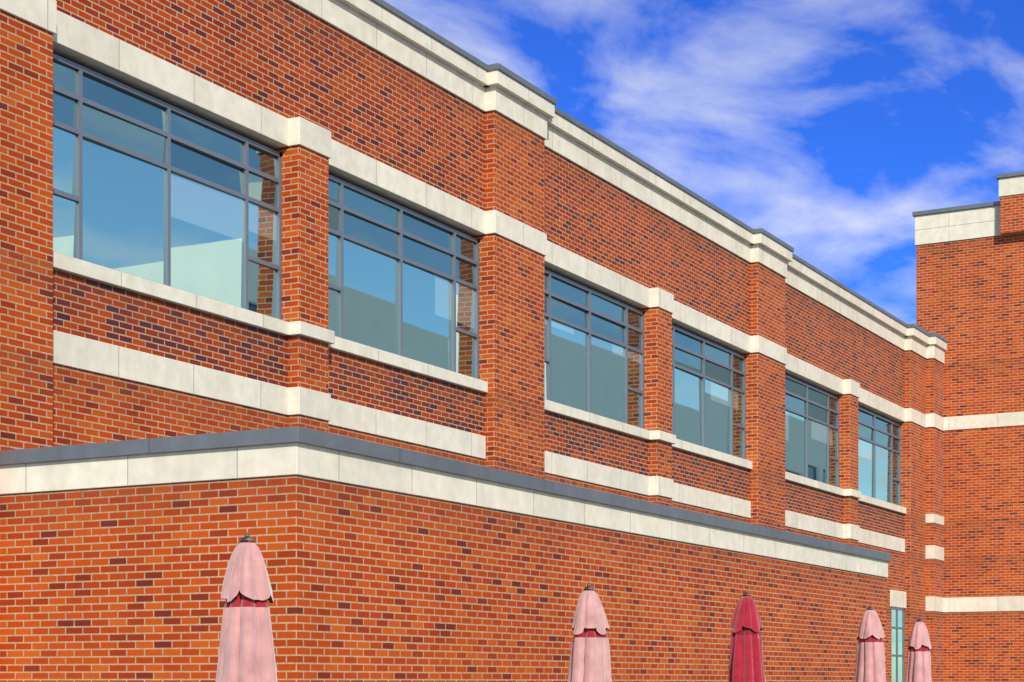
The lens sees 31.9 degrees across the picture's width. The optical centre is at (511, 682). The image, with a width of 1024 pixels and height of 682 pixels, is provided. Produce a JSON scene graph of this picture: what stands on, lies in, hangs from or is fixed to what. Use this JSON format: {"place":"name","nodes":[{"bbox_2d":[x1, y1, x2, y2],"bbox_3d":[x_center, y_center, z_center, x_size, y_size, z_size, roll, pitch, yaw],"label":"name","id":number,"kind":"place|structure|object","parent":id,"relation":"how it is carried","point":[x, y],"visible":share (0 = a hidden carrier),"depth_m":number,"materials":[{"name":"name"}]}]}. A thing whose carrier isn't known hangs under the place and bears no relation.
{"place":"outdoors","nodes":[
{"label":"outdoors","id":0,"kind":"place"},
{"bbox_2d":[215,533,276,681],"bbox_3d":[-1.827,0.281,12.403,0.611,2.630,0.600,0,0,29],"label":"umbrella","id":1,"kind":"object","parent":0,"point":[246,651],"visible":1,"depth_m":12.27,"materials":[{"name":"fabric"}]},
{"bbox_2d":[0,0,946,681],"bbox_3d":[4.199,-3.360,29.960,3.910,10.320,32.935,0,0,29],"label":"building","id":2,"kind":"structure","parent":0,"point":[126,584],"depth_m":20.12,"materials":[{"name":"brick"}]},
{"bbox_2d":[53,269,903,538],"bbox_3d":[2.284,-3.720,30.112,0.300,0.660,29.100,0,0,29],"label":"brick wall","id":3,"kind":"structure","parent":2,"relation":"attached to","point":[97,311],"depth_m":22.20,"materials":[{"name":"red brick"}]},
{"bbox_2d":[53,53,904,681],"bbox_3d":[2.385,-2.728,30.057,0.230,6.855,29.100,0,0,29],"label":"window frames","id":4,"kind":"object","parent":2,"relation":"attached to","point":[243,165],"visible":0.56,"depth_m":23.15,"materials":[{"name":"grey metal"}]},
{"bbox_2d":[56,0,903,407],"bbox_3d":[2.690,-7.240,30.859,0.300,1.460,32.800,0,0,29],"label":"brick wall panels","id":5,"kind":"object","parent":2,"relation":"attached to","point":[286,58],"visible":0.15,"depth_m":23.56,"materials":[{"name":"red brick"}]},
{"bbox_2d":[567,583,611,681],"bbox_3d":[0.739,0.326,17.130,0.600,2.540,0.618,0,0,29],"label":"umbrella","id":6,"kind":"object","parent":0,"point":[589,660],"visible":1,"depth_m":16.99,"materials":[{"name":"fabric"}]},
{"bbox_2d":[384,0,1023,323],"label":"sky","id":7,"kind":"structure","parent":0,"point":[820,126],"materials":[{"name":"blue"}]},
{"bbox_2d":[728,590,765,681],"bbox_3d":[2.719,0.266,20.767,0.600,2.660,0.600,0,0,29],"label":"umbrella","id":8,"kind":"object","parent":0,"point":[746,658],"visible":1,"depth_m":20.63,"materials":[{"name":"fabric"}]},
{"bbox_2d":[855,605,885,681],"bbox_3d":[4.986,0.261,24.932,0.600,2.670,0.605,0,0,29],"label":"umbrella","id":9,"kind":"object","parent":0,"point":[870,657],"visible":1,"depth_m":24.81,"materials":[{"name":"fabric"}]},
{"bbox_2d":[905,617,931,681],"bbox_3d":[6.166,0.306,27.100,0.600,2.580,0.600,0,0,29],"label":"umbrella","id":10,"kind":"object","parent":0,"point":[919,659],"visible":1,"depth_m":26.98,"materials":[{"name":"fabric"}]},
{"bbox_2d":[912,171,1023,681],"bbox_3d":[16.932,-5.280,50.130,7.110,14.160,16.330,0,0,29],"label":"building","id":11,"kind":"structure","parent":0,"point":[970,300],"depth_m":44.14,"materials":[{"name":"brick"}]}
]}

